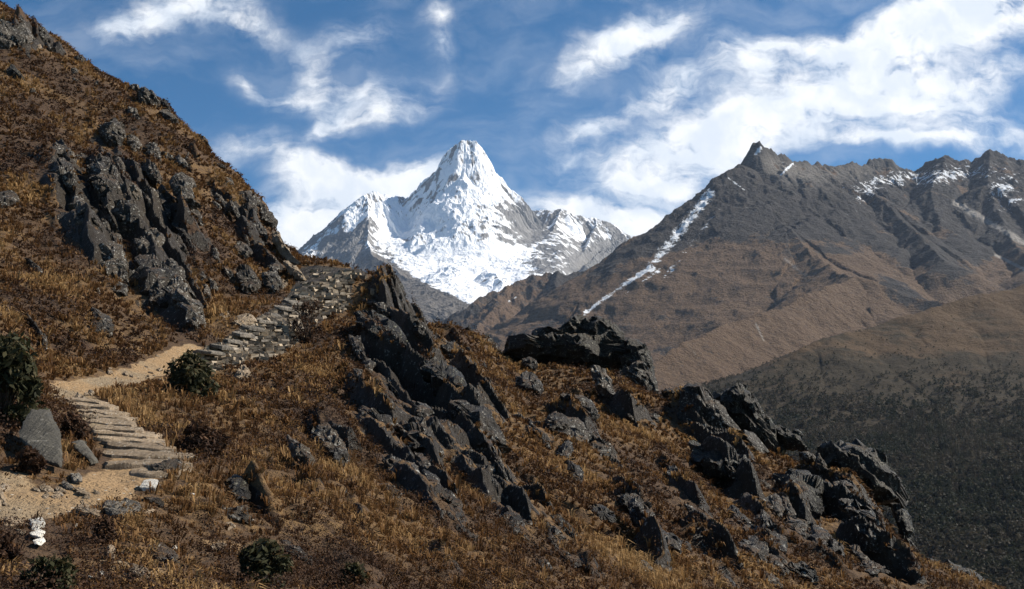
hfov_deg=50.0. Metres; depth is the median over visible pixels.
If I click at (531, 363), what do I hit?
boulder
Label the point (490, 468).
rock outcrop
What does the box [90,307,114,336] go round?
rock
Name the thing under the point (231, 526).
stone
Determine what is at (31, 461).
shrub
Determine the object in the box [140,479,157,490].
boulder
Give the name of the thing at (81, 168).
rock
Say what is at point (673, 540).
boulder
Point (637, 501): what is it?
rock
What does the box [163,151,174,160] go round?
boulder
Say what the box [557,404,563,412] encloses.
rock
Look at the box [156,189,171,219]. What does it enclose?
rock slab
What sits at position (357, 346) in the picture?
rock slab
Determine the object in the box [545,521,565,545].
rock
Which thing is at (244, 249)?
boulder
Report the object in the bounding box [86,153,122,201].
rock slab
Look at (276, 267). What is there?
rock
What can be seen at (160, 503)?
rock slab
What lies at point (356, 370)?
boulder
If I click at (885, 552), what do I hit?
rock slab
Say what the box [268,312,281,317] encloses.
stone step
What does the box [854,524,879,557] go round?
rock
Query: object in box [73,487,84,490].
rock slab
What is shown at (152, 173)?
rock slab
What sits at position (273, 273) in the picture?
rock
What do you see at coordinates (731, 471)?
rock
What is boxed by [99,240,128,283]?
boulder
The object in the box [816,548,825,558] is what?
boulder
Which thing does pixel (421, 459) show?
rock
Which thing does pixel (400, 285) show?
rock outcrop
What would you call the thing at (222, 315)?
boulder
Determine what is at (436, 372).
rock outcrop
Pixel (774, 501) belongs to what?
rock
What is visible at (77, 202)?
rock slab
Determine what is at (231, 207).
rock
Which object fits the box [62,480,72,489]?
rock slab
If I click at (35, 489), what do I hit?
stone
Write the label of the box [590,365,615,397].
rock slab
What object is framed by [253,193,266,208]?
rock
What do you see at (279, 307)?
stone step
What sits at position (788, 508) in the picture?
rock
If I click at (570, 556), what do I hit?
rock
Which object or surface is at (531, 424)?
rock
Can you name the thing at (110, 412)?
stone step
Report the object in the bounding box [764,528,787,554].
rock
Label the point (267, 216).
rock slab
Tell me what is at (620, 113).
sky
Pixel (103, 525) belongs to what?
shrub
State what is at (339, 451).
rock
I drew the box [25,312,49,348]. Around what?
rock slab
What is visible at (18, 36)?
rock outcrop
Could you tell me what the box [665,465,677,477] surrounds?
rock slab
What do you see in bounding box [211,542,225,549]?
stone
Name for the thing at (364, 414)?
rock slab
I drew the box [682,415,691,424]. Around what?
rock
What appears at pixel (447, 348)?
boulder
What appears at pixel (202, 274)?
rock
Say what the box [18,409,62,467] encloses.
rock slab
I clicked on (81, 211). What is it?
rock
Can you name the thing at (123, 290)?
boulder
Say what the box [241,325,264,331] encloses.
stone step
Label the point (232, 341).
stone step
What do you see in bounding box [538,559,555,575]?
rock slab
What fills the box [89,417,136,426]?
stone step
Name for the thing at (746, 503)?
rock
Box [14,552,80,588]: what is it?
shrub
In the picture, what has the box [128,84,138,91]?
boulder
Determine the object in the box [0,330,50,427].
shrub
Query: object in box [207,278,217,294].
rock slab
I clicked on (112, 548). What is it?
boulder
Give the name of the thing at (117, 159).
rock slab
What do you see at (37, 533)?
stacked stone
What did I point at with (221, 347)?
stone step
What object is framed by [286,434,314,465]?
rock slab
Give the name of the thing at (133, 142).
boulder
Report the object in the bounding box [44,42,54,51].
rock
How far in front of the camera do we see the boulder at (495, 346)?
63.77 m
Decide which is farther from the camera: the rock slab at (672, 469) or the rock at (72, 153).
the rock at (72, 153)
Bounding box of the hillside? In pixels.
[0,4,993,588]
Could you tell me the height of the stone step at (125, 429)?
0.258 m
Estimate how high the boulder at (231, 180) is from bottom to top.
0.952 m
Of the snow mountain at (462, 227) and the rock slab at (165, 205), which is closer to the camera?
the rock slab at (165, 205)
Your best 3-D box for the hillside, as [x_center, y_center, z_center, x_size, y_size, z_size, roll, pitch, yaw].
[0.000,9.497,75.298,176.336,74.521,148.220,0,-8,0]
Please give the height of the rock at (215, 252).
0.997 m
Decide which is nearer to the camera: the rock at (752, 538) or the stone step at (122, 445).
the stone step at (122, 445)
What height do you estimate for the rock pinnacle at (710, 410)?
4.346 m
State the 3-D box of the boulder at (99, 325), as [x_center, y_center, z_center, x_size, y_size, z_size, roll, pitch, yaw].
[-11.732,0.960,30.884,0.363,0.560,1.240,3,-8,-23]
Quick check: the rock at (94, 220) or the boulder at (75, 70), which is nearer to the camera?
the rock at (94, 220)
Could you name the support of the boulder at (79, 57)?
on the hillside
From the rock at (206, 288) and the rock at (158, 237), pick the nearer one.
the rock at (206, 288)
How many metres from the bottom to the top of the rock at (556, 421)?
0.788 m
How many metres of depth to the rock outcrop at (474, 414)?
29.40 m
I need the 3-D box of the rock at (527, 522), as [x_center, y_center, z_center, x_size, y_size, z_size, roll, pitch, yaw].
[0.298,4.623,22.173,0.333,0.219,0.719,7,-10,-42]
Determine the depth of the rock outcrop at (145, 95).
73.68 m
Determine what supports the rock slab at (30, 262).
on the hillside
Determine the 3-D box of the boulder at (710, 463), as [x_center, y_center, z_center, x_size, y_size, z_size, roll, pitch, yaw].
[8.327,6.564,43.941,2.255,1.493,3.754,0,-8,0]
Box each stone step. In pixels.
[64,397,109,403]
[70,402,118,410]
[79,408,130,416]
[80,412,137,422]
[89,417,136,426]
[90,429,162,438]
[91,424,143,432]
[93,435,171,444]
[100,441,176,450]
[102,449,197,459]
[103,458,192,469]
[129,467,193,477]
[195,349,225,355]
[209,344,233,350]
[220,338,242,344]
[231,331,254,337]
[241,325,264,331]
[256,319,276,324]
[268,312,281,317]
[274,305,293,310]
[283,299,302,305]
[292,294,308,297]
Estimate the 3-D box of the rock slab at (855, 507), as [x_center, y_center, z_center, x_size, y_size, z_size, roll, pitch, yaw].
[11.947,7.530,38.099,1.065,0.860,2.924,0,-8,0]
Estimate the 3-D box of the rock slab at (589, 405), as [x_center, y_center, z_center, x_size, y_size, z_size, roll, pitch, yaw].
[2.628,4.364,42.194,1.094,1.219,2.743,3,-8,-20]
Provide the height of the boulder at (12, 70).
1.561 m
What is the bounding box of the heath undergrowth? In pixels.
[0,0,1005,588]
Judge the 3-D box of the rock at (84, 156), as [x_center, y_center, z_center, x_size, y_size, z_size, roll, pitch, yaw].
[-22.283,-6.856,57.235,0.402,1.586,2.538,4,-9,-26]
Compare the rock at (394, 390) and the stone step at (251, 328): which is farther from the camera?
the stone step at (251, 328)
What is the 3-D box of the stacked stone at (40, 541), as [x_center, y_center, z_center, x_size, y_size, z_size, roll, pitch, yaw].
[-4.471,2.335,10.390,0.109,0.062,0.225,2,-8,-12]
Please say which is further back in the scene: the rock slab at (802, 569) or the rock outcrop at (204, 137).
the rock outcrop at (204, 137)
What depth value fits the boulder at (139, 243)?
44.43 m
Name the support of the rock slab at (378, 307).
on the hillside
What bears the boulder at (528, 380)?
on the hillside
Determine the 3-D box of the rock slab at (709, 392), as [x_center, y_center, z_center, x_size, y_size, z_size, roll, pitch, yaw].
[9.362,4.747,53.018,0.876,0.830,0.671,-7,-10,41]
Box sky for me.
[1,0,1023,249]
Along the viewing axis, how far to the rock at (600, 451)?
37.61 m
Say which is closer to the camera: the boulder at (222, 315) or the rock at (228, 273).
the boulder at (222, 315)
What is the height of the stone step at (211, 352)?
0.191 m
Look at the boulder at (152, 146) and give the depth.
64.48 m
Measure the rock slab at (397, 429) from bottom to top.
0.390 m
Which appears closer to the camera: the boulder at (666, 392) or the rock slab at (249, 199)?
the boulder at (666, 392)
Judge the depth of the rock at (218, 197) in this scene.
60.80 m
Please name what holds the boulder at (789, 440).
on the hillside
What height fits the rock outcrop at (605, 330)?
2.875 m
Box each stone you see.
[0,483,10,491]
[16,528,26,536]
[29,517,45,529]
[30,529,44,537]
[31,487,40,491]
[33,537,45,544]
[42,491,48,498]
[51,493,60,498]
[55,486,66,493]
[74,392,81,396]
[76,490,91,495]
[87,390,94,395]
[128,563,150,578]
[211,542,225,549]
[226,521,235,529]
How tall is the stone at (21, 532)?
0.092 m
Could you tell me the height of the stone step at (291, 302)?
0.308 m
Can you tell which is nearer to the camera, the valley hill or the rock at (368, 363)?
the rock at (368, 363)
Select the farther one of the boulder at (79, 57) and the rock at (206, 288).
the boulder at (79, 57)
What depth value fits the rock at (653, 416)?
50.62 m
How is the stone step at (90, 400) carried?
on the hillside
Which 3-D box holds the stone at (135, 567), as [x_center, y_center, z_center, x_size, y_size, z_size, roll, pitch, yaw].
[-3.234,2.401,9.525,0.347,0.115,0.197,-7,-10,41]
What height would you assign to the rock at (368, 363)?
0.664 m
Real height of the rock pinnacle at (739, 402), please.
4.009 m
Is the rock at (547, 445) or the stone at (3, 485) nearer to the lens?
the stone at (3, 485)
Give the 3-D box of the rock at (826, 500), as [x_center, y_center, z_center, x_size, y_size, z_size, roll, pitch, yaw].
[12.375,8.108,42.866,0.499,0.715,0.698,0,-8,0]
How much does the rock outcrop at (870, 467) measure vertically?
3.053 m
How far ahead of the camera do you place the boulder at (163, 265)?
41.63 m
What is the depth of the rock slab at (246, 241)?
55.09 m
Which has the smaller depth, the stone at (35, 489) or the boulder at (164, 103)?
the stone at (35, 489)
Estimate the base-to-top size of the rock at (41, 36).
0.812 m
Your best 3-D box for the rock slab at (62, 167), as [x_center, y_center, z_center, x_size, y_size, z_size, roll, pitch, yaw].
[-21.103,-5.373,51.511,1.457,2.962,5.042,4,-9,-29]
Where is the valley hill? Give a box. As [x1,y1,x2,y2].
[706,284,1023,584]
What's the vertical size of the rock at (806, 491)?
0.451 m
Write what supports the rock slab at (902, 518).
on the hillside
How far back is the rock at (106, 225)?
46.32 m
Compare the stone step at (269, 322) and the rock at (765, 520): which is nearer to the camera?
the rock at (765, 520)
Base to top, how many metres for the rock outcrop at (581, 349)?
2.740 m
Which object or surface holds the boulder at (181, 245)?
on the hillside
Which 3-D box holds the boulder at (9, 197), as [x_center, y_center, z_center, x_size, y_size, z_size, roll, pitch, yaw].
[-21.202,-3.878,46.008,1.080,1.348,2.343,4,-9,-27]
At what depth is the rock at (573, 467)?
30.00 m
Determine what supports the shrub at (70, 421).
on the hillside
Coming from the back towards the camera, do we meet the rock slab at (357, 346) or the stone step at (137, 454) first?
the rock slab at (357, 346)
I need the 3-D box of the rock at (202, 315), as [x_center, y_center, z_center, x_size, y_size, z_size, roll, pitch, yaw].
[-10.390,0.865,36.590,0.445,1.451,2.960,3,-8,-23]
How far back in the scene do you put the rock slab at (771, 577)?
27.17 m
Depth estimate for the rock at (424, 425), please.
26.69 m
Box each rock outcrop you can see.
[0,19,33,49]
[129,253,174,308]
[136,87,159,108]
[165,275,205,331]
[198,134,210,147]
[353,310,407,343]
[396,275,405,299]
[419,359,466,396]
[448,400,511,454]
[476,464,496,475]
[503,332,625,372]
[532,315,583,335]
[581,314,624,343]
[771,468,823,519]
[815,438,909,508]
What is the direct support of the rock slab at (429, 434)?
on the hillside
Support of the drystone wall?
on the hillside
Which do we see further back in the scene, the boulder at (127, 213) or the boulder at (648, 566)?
the boulder at (127, 213)
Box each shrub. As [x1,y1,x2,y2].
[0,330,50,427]
[0,531,25,561]
[11,445,47,474]
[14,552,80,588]
[60,412,87,439]
[91,516,120,543]
[161,349,220,398]
[170,417,230,455]
[234,537,293,588]
[289,296,325,343]
[338,561,369,585]
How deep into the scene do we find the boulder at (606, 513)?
25.55 m
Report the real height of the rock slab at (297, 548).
0.290 m
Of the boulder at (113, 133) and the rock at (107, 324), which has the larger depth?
the boulder at (113, 133)
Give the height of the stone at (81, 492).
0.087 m
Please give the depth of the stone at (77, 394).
21.46 m
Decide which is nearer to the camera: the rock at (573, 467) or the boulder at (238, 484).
the boulder at (238, 484)
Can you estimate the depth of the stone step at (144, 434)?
17.14 m
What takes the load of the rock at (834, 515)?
on the hillside
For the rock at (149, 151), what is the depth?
63.48 m
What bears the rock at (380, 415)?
on the hillside
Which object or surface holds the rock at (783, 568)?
on the hillside
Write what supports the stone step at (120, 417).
on the hillside
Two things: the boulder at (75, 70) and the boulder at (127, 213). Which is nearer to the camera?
the boulder at (127, 213)
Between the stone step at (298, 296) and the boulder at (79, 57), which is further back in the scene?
the boulder at (79, 57)
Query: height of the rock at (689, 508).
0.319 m
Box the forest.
[658,311,1023,588]
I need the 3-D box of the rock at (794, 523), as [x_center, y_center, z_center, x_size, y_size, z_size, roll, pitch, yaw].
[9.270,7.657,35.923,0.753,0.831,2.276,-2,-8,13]
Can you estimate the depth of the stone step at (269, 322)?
39.13 m
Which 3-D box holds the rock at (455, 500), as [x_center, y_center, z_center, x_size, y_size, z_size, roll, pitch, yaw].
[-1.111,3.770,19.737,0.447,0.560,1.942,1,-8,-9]
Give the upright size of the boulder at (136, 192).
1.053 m
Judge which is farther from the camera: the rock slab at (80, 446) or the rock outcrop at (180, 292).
the rock outcrop at (180, 292)
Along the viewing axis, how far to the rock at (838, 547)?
34.09 m
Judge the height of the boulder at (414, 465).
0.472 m
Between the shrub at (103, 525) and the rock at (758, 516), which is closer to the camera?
the shrub at (103, 525)
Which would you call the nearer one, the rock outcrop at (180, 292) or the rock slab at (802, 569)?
the rock slab at (802, 569)
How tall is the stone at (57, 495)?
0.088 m
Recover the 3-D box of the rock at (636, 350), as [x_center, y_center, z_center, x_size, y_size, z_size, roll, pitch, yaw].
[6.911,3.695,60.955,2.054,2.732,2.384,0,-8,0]
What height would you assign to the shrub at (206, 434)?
0.763 m
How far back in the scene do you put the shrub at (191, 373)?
24.33 m
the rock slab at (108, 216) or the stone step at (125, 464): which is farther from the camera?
the rock slab at (108, 216)
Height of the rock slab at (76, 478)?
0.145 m
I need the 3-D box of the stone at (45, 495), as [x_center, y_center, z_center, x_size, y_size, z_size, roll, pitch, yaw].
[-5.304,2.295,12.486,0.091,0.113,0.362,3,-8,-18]
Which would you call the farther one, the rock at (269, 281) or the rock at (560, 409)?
the rock at (269, 281)
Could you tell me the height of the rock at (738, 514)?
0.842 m
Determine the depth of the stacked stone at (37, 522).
10.99 m
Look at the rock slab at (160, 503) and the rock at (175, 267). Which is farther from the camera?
the rock at (175, 267)
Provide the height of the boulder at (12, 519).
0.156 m
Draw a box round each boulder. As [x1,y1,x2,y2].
[0,190,19,208]
[0,485,6,505]
[2,516,29,525]
[6,64,24,80]
[38,26,49,42]
[39,483,51,491]
[71,68,77,73]
[74,55,84,62]
[88,321,100,331]
[98,118,125,146]
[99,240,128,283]
[105,198,143,233]
[107,544,115,558]
[111,281,128,296]
[126,134,142,151]
[127,106,139,119]
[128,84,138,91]
[129,182,142,201]
[133,236,150,254]
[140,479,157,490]
[145,142,160,157]
[150,542,179,565]
[151,459,182,471]
[156,259,174,274]
[160,98,170,111]
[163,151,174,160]
[173,233,186,253]
[219,311,229,318]
[225,177,233,186]
[226,474,250,501]
[232,241,252,259]
[232,313,256,326]
[234,364,251,381]
[236,264,260,294]
[353,368,363,378]
[382,453,400,471]
[407,461,419,473]
[440,340,460,357]
[483,333,497,349]
[515,370,543,394]
[522,357,537,370]
[557,412,591,443]
[588,503,616,523]
[637,560,655,571]
[661,389,678,396]
[662,529,681,554]
[681,540,691,553]
[688,440,753,478]
[775,425,808,451]
[792,429,802,438]
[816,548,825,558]
[942,559,985,580]
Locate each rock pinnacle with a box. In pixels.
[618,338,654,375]
[677,382,769,453]
[712,382,785,455]
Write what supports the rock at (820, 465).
on the hillside
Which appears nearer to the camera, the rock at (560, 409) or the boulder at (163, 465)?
the boulder at (163, 465)
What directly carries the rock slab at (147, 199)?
on the hillside
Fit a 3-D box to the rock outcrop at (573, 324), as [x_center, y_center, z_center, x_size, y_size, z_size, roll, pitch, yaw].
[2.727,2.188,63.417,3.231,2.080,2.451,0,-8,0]
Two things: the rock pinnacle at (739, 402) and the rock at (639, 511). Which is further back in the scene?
the rock pinnacle at (739, 402)
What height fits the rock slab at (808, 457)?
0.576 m
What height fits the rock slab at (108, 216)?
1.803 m
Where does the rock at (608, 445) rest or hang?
on the hillside
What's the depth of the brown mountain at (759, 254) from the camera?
3426.49 m
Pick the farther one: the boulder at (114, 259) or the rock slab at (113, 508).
the boulder at (114, 259)
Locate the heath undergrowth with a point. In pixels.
(308, 578)
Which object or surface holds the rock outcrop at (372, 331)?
on the hillside
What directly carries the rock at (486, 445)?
on the hillside
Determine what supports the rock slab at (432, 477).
on the hillside
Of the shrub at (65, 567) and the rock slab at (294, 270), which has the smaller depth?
the shrub at (65, 567)
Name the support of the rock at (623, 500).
on the hillside
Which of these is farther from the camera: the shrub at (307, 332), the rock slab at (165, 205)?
the rock slab at (165, 205)
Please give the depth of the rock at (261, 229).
57.11 m
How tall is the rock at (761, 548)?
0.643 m
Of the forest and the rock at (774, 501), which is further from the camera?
the forest
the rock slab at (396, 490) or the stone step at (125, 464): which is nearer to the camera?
the stone step at (125, 464)
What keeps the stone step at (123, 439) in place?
on the hillside
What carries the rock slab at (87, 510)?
on the hillside
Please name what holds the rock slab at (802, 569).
on the hillside
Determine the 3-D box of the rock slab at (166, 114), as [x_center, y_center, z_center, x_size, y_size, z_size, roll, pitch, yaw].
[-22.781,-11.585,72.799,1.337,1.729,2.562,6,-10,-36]
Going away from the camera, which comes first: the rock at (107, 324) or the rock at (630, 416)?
the rock at (107, 324)
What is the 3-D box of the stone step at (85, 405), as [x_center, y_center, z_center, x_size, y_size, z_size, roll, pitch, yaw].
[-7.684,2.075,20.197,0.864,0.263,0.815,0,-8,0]
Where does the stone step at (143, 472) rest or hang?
on the hillside
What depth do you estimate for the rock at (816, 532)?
35.00 m
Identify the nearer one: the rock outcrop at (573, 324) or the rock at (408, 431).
the rock at (408, 431)
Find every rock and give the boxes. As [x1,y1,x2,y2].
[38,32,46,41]
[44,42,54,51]
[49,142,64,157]
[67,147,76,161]
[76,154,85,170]
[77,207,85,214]
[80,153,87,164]
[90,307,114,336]
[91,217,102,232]
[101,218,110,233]
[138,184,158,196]
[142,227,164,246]
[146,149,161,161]
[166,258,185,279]
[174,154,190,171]
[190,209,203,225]
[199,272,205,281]
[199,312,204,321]
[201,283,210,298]
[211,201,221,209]
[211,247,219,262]
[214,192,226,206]
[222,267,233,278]
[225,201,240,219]
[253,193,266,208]
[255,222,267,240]
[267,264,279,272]
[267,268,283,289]
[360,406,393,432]
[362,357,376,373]
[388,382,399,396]
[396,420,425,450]
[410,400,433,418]
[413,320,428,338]
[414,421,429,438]
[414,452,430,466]
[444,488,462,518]
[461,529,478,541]
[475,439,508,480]
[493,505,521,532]
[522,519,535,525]
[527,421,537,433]
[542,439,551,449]
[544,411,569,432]
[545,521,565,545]
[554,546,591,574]
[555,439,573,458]
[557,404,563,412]
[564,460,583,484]
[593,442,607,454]
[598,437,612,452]
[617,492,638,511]
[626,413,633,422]
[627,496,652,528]
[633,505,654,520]
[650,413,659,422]
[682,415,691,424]
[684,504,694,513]
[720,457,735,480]
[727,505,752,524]
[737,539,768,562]
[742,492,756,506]
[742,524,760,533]
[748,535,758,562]
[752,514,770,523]
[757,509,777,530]
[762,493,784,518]
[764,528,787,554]
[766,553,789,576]
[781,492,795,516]
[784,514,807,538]
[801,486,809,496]
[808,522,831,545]
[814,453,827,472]
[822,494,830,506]
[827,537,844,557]
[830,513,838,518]
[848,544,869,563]
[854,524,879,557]
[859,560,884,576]
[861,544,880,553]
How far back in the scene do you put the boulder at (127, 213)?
47.57 m
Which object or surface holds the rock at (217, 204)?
on the hillside
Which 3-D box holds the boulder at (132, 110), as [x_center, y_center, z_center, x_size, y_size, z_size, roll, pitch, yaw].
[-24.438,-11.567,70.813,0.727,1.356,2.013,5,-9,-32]
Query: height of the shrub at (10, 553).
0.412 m
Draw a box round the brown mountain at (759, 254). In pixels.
[440,141,1023,393]
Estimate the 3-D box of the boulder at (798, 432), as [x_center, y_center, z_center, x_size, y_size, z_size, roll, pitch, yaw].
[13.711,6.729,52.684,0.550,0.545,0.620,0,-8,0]
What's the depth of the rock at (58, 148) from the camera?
54.84 m
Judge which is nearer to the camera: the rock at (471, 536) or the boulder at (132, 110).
the rock at (471, 536)
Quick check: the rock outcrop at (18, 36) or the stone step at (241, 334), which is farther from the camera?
the rock outcrop at (18, 36)
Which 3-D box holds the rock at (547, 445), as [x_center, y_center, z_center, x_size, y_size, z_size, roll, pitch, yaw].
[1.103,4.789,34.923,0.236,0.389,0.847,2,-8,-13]
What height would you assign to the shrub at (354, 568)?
0.471 m
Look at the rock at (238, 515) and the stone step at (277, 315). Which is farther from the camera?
the stone step at (277, 315)
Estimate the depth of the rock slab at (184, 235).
50.10 m
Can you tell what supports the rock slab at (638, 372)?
on the hillside
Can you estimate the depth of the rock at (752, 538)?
30.73 m
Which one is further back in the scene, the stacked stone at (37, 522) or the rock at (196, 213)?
the rock at (196, 213)
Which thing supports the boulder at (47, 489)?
on the hillside
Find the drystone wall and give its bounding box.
[192,269,367,370]
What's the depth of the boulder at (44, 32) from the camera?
80.08 m
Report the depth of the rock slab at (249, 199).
61.59 m
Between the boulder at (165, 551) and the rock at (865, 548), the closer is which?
the boulder at (165, 551)
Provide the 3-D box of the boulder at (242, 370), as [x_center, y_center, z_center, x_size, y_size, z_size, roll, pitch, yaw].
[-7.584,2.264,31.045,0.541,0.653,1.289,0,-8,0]
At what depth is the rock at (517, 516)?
20.82 m
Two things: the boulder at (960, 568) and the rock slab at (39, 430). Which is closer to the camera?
the rock slab at (39, 430)
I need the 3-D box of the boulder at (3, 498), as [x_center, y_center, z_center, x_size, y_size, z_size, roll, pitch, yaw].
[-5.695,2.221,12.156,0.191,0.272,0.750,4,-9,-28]
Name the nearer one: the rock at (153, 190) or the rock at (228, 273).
the rock at (228, 273)
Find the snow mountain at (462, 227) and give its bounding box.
[298,140,630,323]
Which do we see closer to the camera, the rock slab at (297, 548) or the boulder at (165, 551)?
the boulder at (165, 551)
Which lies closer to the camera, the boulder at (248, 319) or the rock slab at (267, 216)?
the boulder at (248, 319)
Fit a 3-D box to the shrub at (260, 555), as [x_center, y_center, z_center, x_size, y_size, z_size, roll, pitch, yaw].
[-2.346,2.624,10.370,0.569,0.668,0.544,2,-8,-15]
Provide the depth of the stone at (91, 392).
22.82 m
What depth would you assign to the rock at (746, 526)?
32.88 m
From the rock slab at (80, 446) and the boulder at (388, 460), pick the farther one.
the boulder at (388, 460)
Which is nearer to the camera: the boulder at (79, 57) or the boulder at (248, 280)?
the boulder at (248, 280)
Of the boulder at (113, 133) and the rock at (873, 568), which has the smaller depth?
the rock at (873, 568)
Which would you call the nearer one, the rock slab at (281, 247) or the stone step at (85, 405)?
the stone step at (85, 405)
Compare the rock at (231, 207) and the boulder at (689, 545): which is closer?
the boulder at (689, 545)
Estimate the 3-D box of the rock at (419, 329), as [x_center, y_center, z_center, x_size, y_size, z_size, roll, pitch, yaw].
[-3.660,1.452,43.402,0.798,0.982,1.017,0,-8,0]
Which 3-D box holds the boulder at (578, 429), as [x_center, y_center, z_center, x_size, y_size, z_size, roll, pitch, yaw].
[2.025,4.793,39.008,1.358,1.285,3.052,1,-8,-10]
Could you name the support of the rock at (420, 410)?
on the hillside
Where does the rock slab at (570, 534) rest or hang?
on the hillside
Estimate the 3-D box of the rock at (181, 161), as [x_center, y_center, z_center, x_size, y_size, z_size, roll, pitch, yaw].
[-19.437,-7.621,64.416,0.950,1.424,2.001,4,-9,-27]
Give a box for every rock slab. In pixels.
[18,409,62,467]
[24,258,44,275]
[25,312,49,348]
[47,157,79,193]
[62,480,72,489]
[68,195,97,225]
[69,473,82,483]
[72,440,98,464]
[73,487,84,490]
[75,504,101,516]
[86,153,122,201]
[98,204,119,233]
[99,498,141,516]
[112,155,125,173]
[140,189,151,210]
[141,158,162,187]
[143,496,163,507]
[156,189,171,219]
[158,109,179,123]
[169,172,201,209]
[171,223,194,250]
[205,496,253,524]
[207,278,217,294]
[237,190,257,214]
[242,234,250,246]
[259,206,274,227]
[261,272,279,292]
[272,230,300,264]
[280,540,316,563]
[283,261,305,280]
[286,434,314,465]
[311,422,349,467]
[348,335,365,361]
[359,409,377,439]
[361,299,390,318]
[378,483,401,497]
[394,423,400,434]
[411,416,444,457]
[422,469,451,502]
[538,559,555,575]
[551,514,576,538]
[560,393,599,420]
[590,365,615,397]
[617,360,658,393]
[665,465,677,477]
[702,384,713,398]
[763,571,782,588]
[784,561,818,585]
[798,451,815,463]
[833,480,856,494]
[838,498,879,525]
[883,546,892,561]
[890,503,917,553]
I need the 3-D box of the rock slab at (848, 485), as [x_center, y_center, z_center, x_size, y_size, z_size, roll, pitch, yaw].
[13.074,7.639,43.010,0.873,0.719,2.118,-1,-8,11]
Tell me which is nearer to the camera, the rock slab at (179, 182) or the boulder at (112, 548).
the boulder at (112, 548)
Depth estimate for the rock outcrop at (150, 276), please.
39.76 m
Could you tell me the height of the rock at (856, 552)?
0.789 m
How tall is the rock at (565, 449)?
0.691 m
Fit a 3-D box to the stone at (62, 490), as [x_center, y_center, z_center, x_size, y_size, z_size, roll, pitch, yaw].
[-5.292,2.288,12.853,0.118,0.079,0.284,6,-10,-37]
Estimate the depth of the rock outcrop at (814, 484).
42.77 m

